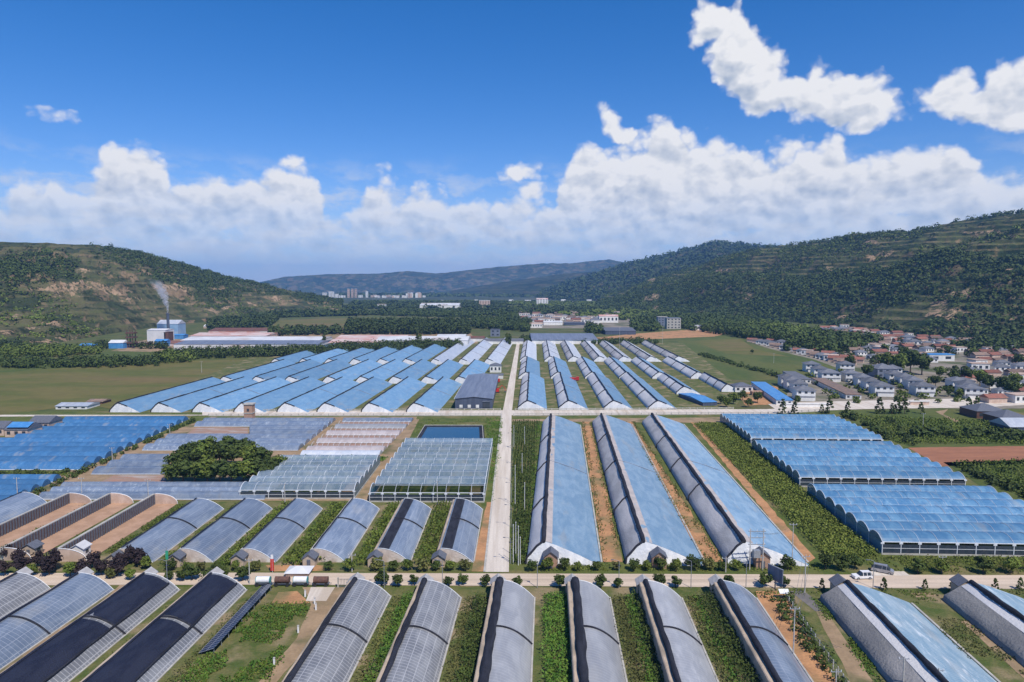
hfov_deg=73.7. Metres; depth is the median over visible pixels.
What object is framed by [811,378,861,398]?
lean to row
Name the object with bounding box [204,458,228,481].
grove tree
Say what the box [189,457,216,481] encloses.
grove tree
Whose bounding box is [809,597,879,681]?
weed plot
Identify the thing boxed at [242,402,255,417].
brick tower
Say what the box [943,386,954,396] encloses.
village tree
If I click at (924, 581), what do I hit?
roadside conifer
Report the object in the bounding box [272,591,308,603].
orange strip
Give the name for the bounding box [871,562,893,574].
parked car
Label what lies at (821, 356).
village house
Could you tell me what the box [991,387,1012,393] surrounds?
village house
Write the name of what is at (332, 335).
factory yard
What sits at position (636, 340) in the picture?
tree belt
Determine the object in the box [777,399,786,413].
conical tree
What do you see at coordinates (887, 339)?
village house
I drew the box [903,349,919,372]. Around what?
village tree
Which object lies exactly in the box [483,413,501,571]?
road kerb
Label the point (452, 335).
factory shed
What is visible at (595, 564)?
roadside bush
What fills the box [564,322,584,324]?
shed
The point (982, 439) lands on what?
orchard strip
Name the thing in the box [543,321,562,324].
shed
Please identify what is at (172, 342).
factory shed
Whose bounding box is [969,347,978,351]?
village tree
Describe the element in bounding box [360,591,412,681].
shrub strip
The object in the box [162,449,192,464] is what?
grove tree
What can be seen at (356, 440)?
tunnel
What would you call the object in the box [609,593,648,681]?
shrub strip
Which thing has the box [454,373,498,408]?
warehouse
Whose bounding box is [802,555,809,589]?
utility pole
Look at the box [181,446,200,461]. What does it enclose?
grove tree
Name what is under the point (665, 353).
film greenhouse
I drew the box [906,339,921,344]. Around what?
village house
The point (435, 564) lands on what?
roadside bush
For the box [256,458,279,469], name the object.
grove tree
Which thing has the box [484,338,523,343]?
shed
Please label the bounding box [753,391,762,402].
village tree
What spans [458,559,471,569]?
roadside bush
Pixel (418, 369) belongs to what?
film greenhouse
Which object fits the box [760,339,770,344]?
village house
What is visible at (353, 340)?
factory shed
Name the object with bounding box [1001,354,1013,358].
village house
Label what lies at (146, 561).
roadside bush
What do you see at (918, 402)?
yard wall
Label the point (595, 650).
walled greenhouse
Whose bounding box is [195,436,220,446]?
grove tree
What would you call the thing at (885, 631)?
quilted greenhouse
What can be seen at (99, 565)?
plum tree
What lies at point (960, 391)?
village tree
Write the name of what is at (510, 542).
street lamp
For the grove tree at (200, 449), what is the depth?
260.97 m
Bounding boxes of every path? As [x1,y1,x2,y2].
[286,418,342,454]
[512,417,719,422]
[791,591,822,610]
[816,611,872,681]
[936,409,959,421]
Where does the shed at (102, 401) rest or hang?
on the field at (30, 390)
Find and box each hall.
[147,328,173,341]
[155,339,169,345]
[174,334,188,338]
[590,319,600,324]
[598,315,617,322]
[601,327,635,334]
[959,403,1002,418]
[983,409,1023,421]
[990,418,1023,430]
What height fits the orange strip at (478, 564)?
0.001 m
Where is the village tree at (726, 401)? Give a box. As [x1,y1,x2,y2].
[721,397,732,405]
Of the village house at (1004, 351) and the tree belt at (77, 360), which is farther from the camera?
the village house at (1004, 351)
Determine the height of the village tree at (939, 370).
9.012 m
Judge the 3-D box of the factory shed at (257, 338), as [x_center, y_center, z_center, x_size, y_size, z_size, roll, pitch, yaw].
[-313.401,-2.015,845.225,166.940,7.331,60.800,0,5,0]
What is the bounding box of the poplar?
[508,333,511,343]
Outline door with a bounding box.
[483,402,489,408]
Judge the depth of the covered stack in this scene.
164.63 m
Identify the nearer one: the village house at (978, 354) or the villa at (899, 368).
the villa at (899, 368)
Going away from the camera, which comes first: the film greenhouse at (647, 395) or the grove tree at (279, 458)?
the grove tree at (279, 458)
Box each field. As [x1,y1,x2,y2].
[0,346,252,372]
[0,359,245,414]
[257,318,378,329]
[676,335,838,380]
[694,338,788,356]
[844,409,1023,446]
[909,446,1023,465]
[944,460,1023,500]
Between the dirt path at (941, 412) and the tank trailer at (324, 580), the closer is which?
the tank trailer at (324, 580)
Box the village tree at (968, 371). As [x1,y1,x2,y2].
[959,367,973,377]
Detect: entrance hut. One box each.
[17,567,32,574]
[20,539,44,556]
[69,539,91,554]
[78,567,93,573]
[105,549,123,564]
[144,567,158,573]
[165,549,185,566]
[207,567,223,574]
[230,549,248,566]
[301,549,318,566]
[346,572,364,583]
[366,549,382,566]
[416,573,433,584]
[431,549,446,566]
[489,573,505,584]
[543,546,558,568]
[564,574,579,594]
[635,574,649,596]
[650,546,667,568]
[708,574,722,594]
[751,546,770,568]
[828,573,845,589]
[949,573,968,591]
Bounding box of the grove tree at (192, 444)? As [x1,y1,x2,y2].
[178,441,197,449]
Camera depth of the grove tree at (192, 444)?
272.91 m
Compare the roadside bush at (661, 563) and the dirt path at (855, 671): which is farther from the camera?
the roadside bush at (661, 563)
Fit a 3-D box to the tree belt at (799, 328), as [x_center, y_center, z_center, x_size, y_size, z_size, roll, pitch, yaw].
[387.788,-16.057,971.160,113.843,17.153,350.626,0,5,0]
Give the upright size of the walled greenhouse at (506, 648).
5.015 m
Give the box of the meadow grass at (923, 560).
[881,554,1023,573]
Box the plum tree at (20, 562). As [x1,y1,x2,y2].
[12,554,32,569]
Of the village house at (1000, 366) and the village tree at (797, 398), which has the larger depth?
the village house at (1000, 366)
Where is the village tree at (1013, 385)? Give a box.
[1004,380,1021,391]
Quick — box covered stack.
[284,566,313,576]
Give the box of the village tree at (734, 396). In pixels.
[727,392,739,403]
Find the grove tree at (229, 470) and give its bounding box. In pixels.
[217,460,240,481]
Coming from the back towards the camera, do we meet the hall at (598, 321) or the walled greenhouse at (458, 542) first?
the hall at (598, 321)
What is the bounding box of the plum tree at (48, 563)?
[38,556,56,574]
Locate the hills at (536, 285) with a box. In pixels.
[438,271,597,294]
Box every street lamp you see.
[503,537,511,563]
[529,559,538,587]
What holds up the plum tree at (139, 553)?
on the bare strip at (157, 565)
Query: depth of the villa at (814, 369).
523.05 m
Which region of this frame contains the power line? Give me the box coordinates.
[790,560,841,647]
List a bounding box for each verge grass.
[415,419,502,450]
[484,417,502,500]
[526,562,824,571]
[750,587,1023,596]
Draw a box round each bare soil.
[101,475,165,481]
[187,427,247,433]
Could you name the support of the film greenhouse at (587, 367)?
on the ground at (191, 329)
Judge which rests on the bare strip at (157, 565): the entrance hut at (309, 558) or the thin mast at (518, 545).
the entrance hut at (309, 558)
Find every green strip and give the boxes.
[0,470,87,476]
[305,454,388,460]
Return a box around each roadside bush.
[25,564,37,574]
[62,561,76,575]
[104,568,116,577]
[124,568,135,579]
[139,555,151,568]
[163,557,176,569]
[164,570,173,579]
[175,568,187,579]
[182,561,192,568]
[185,564,201,579]
[196,561,205,568]
[198,567,211,577]
[211,560,220,568]
[217,565,229,575]
[231,560,239,567]
[234,566,250,580]
[250,560,260,570]
[323,561,333,569]
[341,558,355,570]
[370,556,383,569]
[374,568,388,584]
[388,560,399,570]
[392,574,402,585]
[400,559,412,569]
[409,574,418,584]
[414,557,429,570]
[431,560,441,569]
[443,576,453,585]
[445,560,455,568]
[457,573,468,584]
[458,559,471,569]
[479,574,490,585]
[511,575,522,584]
[527,559,536,570]
[541,557,553,568]
[553,574,564,586]
[559,557,570,568]
[573,561,582,568]
[592,561,600,568]
[594,574,606,586]
[612,561,620,569]
[613,578,622,586]
[629,558,639,569]
[642,559,651,568]
[652,573,665,583]
[653,556,666,569]
[670,558,681,570]
[671,575,682,586]
[684,554,701,568]
[701,556,714,569]
[718,560,728,570]
[723,575,734,582]
[729,559,742,570]
[758,571,772,586]
[780,554,796,569]
[783,576,790,586]
[818,553,833,568]
[832,552,851,569]
[849,553,862,568]
[911,557,928,573]
[933,558,949,573]
[974,556,994,573]
[1001,556,1022,573]
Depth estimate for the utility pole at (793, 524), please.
171.46 m
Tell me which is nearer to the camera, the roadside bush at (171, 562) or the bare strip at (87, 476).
the roadside bush at (171, 562)
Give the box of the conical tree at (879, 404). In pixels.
[874,397,884,413]
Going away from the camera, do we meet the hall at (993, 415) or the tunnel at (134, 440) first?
the tunnel at (134, 440)
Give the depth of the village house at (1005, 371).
530.42 m
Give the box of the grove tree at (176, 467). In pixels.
[166,460,192,480]
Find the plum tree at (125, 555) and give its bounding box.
[112,552,128,560]
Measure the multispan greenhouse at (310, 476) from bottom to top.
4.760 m
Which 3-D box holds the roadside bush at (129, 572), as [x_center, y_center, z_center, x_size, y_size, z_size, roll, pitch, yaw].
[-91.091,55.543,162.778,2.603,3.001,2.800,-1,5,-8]
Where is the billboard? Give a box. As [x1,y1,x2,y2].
[768,563,782,588]
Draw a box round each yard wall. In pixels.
[750,390,763,394]
[783,403,829,406]
[909,401,929,404]
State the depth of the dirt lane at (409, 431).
314.81 m
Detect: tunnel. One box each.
[0,437,142,443]
[0,442,133,448]
[0,446,123,452]
[0,451,112,458]
[0,456,101,463]
[0,461,90,469]
[0,474,60,481]
[0,479,52,486]
[0,484,39,491]
[0,489,27,495]
[0,495,11,500]
[14,433,152,439]
[31,430,160,435]
[39,491,266,499]
[42,426,166,431]
[50,486,271,491]
[54,423,174,428]
[61,481,242,485]
[62,419,181,424]
[64,416,187,421]
[91,466,164,474]
[106,459,168,465]
[120,454,168,459]
[142,443,303,450]
[154,438,309,444]
[165,433,316,439]
[194,421,330,426]
[202,418,335,422]
[250,425,327,430]
[250,429,321,434]
[300,450,382,454]
[306,446,386,450]
[311,441,390,446]
[316,438,394,442]
[321,434,396,438]
[326,430,401,434]
[330,427,404,430]
[334,424,407,427]
[339,420,410,424]
[342,418,413,421]
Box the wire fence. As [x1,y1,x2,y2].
[785,593,848,681]
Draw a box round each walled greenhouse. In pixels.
[0,492,45,522]
[0,572,49,618]
[0,572,114,669]
[0,572,180,681]
[80,572,247,681]
[120,498,223,561]
[178,498,272,561]
[240,498,322,561]
[282,577,391,681]
[310,498,379,561]
[374,498,431,561]
[376,577,461,681]
[437,498,482,561]
[474,576,534,681]
[567,576,627,681]
[638,579,718,681]
[713,578,813,681]
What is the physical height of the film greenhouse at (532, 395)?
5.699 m
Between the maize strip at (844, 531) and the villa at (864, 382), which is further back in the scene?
the villa at (864, 382)
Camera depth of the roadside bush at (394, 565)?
167.07 m
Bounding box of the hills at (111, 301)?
[0,242,342,343]
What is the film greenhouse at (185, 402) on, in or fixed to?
on the ground at (191, 329)
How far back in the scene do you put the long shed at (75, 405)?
389.18 m
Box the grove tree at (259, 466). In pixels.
[243,458,268,475]
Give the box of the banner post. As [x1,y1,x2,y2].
[270,555,273,571]
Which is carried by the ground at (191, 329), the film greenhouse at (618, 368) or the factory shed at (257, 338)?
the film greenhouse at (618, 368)
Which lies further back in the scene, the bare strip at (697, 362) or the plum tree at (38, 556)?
the bare strip at (697, 362)
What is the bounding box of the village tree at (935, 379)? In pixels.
[930,375,941,385]
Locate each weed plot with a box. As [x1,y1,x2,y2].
[175,604,309,681]
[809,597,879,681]
[810,598,880,681]
[888,591,937,603]
[938,616,1023,673]
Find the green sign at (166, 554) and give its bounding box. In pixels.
[165,547,167,569]
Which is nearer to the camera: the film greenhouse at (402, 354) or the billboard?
the billboard
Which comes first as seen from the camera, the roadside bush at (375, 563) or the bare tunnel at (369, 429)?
the roadside bush at (375, 563)
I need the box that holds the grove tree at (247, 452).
[238,444,259,460]
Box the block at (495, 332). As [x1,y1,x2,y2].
[490,329,499,336]
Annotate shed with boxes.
[55,402,100,408]
[86,399,110,403]
[108,340,128,348]
[170,340,184,345]
[174,340,330,348]
[182,336,331,339]
[190,332,280,336]
[208,328,267,331]
[328,339,379,343]
[335,335,411,338]
[377,336,470,344]
[420,303,460,307]
[437,334,466,335]
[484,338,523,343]
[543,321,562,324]
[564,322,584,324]
[678,393,716,405]
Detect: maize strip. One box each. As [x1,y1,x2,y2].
[160,502,237,563]
[216,500,290,564]
[281,501,347,565]
[354,501,400,564]
[412,500,451,564]
[509,419,539,563]
[693,421,880,556]
[740,445,883,564]
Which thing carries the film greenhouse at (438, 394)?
on the ground at (191, 329)
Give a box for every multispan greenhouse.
[238,454,379,498]
[368,438,492,502]
[720,413,882,445]
[752,439,966,487]
[807,483,1023,556]
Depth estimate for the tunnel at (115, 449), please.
285.77 m
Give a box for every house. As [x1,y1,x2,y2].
[0,421,13,435]
[3,422,41,436]
[29,415,63,425]
[157,320,185,333]
[164,331,173,339]
[489,363,501,372]
[530,323,542,327]
[730,382,752,391]
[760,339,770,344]
[776,339,785,343]
[796,348,805,353]
[801,349,812,354]
[806,351,818,355]
[819,353,828,358]
[821,350,834,353]
[823,354,838,360]
[827,355,844,361]
[848,347,863,352]
[852,350,866,355]
[855,357,864,362]
[861,345,873,351]
[869,349,887,353]
[877,330,887,333]
[880,337,890,341]
[881,334,894,336]
[890,331,903,333]
[899,343,913,347]
[900,335,913,337]
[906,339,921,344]
[913,336,928,340]
[915,334,928,336]
[919,346,933,351]
[927,336,942,340]
[929,344,947,349]
[930,356,937,362]
[935,341,949,343]
[951,346,967,351]
[960,374,976,381]
[960,377,975,382]
[967,358,987,362]
[967,362,990,369]
[969,352,989,357]
[975,357,992,362]
[977,349,993,351]
[979,393,1008,402]
[980,381,996,387]
[981,369,1002,375]
[987,352,1002,357]
[990,363,1010,371]
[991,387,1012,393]
[992,360,1010,365]
[996,350,1010,353]
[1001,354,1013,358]
[1003,369,1023,375]
[1003,392,1023,402]
[1010,362,1023,368]
[1012,349,1023,353]
[1013,387,1023,392]
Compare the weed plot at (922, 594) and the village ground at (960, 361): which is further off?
the village ground at (960, 361)
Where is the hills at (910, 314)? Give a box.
[601,213,1023,338]
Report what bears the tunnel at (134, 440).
on the grassland
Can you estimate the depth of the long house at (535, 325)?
1131.93 m
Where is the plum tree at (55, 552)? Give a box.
[44,547,63,569]
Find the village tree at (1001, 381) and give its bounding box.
[994,375,1011,386]
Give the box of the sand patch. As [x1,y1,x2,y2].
[910,592,934,596]
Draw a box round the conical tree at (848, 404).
[844,401,850,411]
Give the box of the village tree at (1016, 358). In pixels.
[1011,354,1023,362]
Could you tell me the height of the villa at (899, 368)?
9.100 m
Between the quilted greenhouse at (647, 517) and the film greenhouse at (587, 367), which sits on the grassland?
the quilted greenhouse at (647, 517)
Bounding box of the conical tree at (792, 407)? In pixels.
[791,401,798,413]
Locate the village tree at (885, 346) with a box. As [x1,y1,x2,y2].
[880,343,889,349]
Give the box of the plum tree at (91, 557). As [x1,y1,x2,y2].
[86,551,100,564]
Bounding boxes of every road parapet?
[208,413,500,415]
[221,408,500,410]
[513,409,824,415]
[515,407,733,410]
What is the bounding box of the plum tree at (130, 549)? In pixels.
[124,544,137,562]
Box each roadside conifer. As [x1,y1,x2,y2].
[819,578,825,590]
[879,577,887,590]
[921,579,928,589]
[991,578,998,588]
[1016,577,1023,589]
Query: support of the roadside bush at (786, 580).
on the grassland
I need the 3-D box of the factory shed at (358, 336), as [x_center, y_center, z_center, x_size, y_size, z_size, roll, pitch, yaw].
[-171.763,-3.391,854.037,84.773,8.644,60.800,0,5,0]
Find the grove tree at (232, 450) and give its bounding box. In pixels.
[217,443,244,462]
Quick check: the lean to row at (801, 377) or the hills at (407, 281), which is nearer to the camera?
the lean to row at (801, 377)
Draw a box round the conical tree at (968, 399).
[966,396,972,404]
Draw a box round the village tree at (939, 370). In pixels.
[933,366,945,375]
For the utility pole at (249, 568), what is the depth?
160.01 m
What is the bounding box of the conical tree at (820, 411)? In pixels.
[819,404,823,413]
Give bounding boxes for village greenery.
[805,368,965,402]
[819,337,1023,388]
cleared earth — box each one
[597,330,725,339]
[741,386,777,404]
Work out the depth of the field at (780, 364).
629.29 m
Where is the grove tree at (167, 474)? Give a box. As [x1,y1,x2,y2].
[160,463,181,480]
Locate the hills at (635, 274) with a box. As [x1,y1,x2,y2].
[538,243,762,300]
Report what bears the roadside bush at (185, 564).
on the grassland
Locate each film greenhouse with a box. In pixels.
[109,376,225,411]
[150,376,257,411]
[191,376,291,411]
[220,359,294,381]
[233,376,325,411]
[252,359,322,381]
[270,344,326,362]
[276,377,358,411]
[285,359,351,381]
[299,344,356,362]
[316,376,391,411]
[322,359,382,382]
[323,347,373,363]
[349,345,397,364]
[355,359,409,382]
[361,376,426,411]
[377,344,421,363]
[387,359,436,383]
[402,344,445,364]
[406,376,461,411]
[420,359,462,383]
[430,340,474,364]
[454,359,488,383]
[458,337,492,364]
[484,337,511,364]
[517,372,546,409]
[518,356,539,378]
[519,340,536,361]
[542,340,559,361]
[548,356,571,378]
[553,372,587,409]
[560,340,580,361]
[576,356,604,378]
[580,340,606,361]
[587,372,632,408]
[599,340,631,361]
[604,356,638,378]
[620,340,661,361]
[620,372,676,408]
[631,356,663,378]
[641,340,689,361]
[657,372,699,393]
[662,356,701,378]
[698,372,734,391]
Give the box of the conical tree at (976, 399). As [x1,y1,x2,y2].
[973,396,980,403]
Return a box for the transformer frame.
[748,529,765,570]
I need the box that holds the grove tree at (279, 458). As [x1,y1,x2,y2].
[270,454,287,461]
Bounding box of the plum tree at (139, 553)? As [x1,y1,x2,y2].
[133,548,148,565]
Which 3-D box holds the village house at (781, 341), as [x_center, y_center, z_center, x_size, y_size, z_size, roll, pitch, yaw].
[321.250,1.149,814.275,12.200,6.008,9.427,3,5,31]
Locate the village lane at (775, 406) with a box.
[769,398,1023,408]
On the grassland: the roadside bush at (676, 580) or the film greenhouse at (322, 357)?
the roadside bush at (676, 580)
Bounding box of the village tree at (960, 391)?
[956,388,963,395]
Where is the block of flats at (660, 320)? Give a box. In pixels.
[656,316,666,325]
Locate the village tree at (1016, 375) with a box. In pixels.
[1008,372,1023,380]
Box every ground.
[37,303,1023,410]
[493,314,629,327]
[750,335,1023,408]
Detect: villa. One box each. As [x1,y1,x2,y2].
[777,373,794,386]
[783,376,802,389]
[788,379,807,391]
[791,385,816,400]
[801,361,820,371]
[810,365,828,376]
[817,369,840,381]
[835,361,854,370]
[840,369,858,382]
[852,373,873,384]
[860,377,879,390]
[866,363,897,377]
[868,381,895,396]
[884,370,900,382]
[889,364,903,372]
[893,372,912,383]
[902,376,924,389]
[908,381,936,396]
[944,376,964,386]
[954,379,978,391]
[955,383,985,398]
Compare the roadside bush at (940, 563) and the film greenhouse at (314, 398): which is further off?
the film greenhouse at (314, 398)
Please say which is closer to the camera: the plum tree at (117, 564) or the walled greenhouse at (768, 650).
the walled greenhouse at (768, 650)
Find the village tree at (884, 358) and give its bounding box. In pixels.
[874,352,890,364]
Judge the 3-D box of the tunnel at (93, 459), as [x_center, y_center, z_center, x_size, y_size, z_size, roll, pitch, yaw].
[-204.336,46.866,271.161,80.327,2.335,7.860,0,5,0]
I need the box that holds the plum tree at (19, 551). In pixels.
[10,547,25,560]
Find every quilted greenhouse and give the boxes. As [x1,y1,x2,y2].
[525,413,602,565]
[592,413,703,565]
[642,413,808,565]
[819,579,1000,681]
[942,580,1023,665]
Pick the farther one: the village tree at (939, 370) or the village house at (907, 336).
the village house at (907, 336)
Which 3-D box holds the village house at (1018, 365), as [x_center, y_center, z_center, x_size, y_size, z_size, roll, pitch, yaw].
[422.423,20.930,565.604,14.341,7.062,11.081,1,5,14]
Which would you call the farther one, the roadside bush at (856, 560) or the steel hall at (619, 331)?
the steel hall at (619, 331)
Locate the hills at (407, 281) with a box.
[259,259,625,291]
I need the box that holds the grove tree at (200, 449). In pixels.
[189,442,216,461]
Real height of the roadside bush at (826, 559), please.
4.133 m
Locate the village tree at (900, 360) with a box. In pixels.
[889,353,907,370]
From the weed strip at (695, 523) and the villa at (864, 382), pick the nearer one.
the weed strip at (695, 523)
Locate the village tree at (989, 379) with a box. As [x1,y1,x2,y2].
[982,374,994,388]
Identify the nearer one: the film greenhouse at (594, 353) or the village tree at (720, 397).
the village tree at (720, 397)
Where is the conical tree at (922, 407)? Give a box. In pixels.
[917,402,924,413]
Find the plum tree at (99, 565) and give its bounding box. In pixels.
[93,558,109,574]
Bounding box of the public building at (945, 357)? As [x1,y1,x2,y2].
[921,353,954,360]
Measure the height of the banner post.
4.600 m
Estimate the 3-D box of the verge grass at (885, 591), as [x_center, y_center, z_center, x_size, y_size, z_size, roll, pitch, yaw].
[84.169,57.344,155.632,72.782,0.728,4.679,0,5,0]
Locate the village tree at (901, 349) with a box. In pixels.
[897,347,910,355]
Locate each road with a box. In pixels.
[0,400,1015,416]
[0,573,1023,588]
[485,344,519,571]
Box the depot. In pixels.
[529,333,597,343]
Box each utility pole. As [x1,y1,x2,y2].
[245,558,252,583]
[789,523,796,557]
[790,607,799,653]
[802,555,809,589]
[831,669,841,681]
[899,656,909,681]
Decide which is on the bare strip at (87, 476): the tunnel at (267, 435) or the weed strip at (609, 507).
the tunnel at (267, 435)
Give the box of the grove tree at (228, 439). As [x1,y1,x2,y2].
[220,435,239,443]
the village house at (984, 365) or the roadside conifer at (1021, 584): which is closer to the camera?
the roadside conifer at (1021, 584)
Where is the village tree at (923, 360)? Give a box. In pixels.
[909,352,933,374]
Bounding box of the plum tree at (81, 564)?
[72,557,89,572]
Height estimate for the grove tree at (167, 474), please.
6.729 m
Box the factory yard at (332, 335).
[112,332,477,351]
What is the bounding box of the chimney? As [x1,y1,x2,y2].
[166,313,169,327]
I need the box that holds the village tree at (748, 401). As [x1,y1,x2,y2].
[744,398,753,404]
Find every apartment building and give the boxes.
[479,300,489,306]
[536,298,547,303]
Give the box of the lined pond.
[417,425,484,437]
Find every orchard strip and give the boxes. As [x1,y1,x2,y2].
[855,413,1023,444]
[952,457,1023,496]
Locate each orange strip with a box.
[266,565,333,570]
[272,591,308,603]
[472,502,490,570]
[582,422,622,561]
[628,422,722,561]
[691,422,814,562]
[756,591,834,681]
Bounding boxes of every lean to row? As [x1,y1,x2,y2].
[751,382,792,404]
[782,371,811,383]
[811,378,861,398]
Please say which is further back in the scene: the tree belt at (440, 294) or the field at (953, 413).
the tree belt at (440, 294)
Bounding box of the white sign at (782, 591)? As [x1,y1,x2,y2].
[778,589,788,593]
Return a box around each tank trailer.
[255,576,271,586]
[274,576,290,586]
[292,576,309,586]
[312,576,329,586]
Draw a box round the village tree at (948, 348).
[944,345,952,350]
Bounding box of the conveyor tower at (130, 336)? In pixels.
[125,330,137,347]
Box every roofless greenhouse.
[0,493,91,547]
[0,493,133,560]
[57,493,177,561]
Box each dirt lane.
[0,570,143,672]
[43,417,215,488]
[259,587,343,681]
[301,419,418,564]
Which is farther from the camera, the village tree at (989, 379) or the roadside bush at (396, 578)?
the village tree at (989, 379)
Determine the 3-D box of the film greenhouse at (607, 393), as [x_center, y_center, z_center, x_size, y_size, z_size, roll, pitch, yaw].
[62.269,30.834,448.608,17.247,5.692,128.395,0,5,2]
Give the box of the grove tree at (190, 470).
[180,460,203,481]
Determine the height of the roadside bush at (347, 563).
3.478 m
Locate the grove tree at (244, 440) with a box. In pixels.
[234,437,255,444]
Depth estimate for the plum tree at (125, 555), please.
169.46 m
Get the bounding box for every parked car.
[851,570,872,579]
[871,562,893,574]
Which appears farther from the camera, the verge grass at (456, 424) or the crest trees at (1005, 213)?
the crest trees at (1005, 213)
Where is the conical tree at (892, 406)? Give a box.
[888,403,895,414]
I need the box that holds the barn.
[470,336,484,341]
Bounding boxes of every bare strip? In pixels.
[1,501,486,571]
[38,417,416,500]
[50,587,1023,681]
[118,343,740,412]
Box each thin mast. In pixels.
[513,524,513,563]
[518,526,518,564]
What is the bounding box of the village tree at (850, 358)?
[844,355,855,362]
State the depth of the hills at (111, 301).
1225.19 m
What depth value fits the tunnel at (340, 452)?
281.81 m
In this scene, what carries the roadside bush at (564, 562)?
on the grassland
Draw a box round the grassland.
[0,410,1023,586]
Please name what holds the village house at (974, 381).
on the village ground at (960, 361)
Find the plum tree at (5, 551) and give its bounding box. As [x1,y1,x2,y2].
[0,544,12,555]
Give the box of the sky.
[0,0,1023,281]
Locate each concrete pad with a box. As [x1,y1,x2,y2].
[306,587,334,600]
[870,571,909,575]
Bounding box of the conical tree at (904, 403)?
[898,397,910,413]
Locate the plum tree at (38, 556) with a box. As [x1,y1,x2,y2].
[30,550,44,566]
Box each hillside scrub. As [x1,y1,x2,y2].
[0,242,343,303]
[0,254,341,342]
[0,266,257,337]
[537,239,781,300]
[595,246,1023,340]
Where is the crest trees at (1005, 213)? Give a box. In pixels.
[607,208,1023,292]
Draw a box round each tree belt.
[0,339,168,348]
[0,341,196,362]
[0,353,164,368]
[157,337,463,358]
[205,314,343,335]
[241,300,624,317]
[321,292,536,296]
[343,316,471,334]
[352,299,682,319]
[378,307,698,333]
[470,308,532,331]
[519,334,658,343]
[638,310,883,351]
[747,319,821,334]
[949,334,1023,352]
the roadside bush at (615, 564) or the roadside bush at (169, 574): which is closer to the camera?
the roadside bush at (169, 574)
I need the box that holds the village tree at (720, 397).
[716,395,724,403]
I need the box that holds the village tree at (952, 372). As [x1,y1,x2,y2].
[948,369,960,376]
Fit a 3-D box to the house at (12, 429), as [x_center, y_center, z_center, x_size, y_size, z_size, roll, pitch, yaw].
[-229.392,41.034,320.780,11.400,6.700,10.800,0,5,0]
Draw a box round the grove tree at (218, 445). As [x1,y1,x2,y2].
[203,441,230,460]
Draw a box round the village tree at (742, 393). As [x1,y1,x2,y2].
[737,390,747,399]
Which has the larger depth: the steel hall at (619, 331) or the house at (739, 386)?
the steel hall at (619, 331)
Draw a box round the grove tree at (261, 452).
[249,446,272,460]
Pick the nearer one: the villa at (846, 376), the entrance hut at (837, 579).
the entrance hut at (837, 579)
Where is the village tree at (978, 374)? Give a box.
[973,368,987,384]
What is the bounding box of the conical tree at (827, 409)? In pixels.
[824,397,833,413]
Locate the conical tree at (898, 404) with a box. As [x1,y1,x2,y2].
[891,396,901,413]
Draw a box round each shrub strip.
[81,595,181,679]
[165,594,251,681]
[352,594,401,681]
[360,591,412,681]
[440,595,474,681]
[452,591,489,681]
[537,590,571,681]
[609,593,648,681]
[624,592,660,681]
[631,588,663,681]
[684,593,736,681]
[692,593,739,681]
[698,587,759,681]
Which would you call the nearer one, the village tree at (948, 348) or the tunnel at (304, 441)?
the tunnel at (304, 441)
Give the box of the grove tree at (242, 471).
[229,458,255,481]
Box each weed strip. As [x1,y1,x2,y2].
[56,504,131,547]
[105,504,184,552]
[522,421,541,554]
[582,421,606,561]
[588,421,624,558]
[625,421,712,558]
[632,421,720,561]
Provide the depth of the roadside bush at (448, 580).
158.85 m
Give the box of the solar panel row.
[199,582,273,653]
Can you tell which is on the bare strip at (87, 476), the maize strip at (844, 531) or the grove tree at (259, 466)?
the grove tree at (259, 466)
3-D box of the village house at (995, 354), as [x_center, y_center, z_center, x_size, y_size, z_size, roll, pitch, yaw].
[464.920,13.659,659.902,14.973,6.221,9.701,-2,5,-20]
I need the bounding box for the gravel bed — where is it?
[962,620,1023,677]
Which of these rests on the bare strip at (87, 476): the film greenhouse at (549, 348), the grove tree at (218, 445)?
the grove tree at (218, 445)
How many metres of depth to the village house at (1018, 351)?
689.29 m
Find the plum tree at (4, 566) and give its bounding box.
[0,559,12,574]
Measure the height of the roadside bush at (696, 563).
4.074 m
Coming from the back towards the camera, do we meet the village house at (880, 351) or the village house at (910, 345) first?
the village house at (910, 345)
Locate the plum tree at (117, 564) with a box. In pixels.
[108,555,128,575]
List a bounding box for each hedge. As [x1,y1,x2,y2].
[0,467,70,473]
[29,417,195,494]
[698,352,779,376]
[752,410,1023,497]
[761,590,848,681]
[839,411,1023,441]
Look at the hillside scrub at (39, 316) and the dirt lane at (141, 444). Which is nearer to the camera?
the dirt lane at (141, 444)
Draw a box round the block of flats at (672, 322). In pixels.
[665,317,680,328]
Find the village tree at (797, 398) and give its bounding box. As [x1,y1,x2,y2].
[794,395,800,402]
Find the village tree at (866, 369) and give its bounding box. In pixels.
[861,364,873,374]
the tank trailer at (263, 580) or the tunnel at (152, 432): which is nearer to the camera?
the tank trailer at (263, 580)
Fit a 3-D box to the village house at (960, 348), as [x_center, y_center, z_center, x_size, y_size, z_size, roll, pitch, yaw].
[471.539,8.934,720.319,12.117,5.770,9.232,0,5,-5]
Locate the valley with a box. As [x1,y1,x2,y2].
[303,292,575,302]

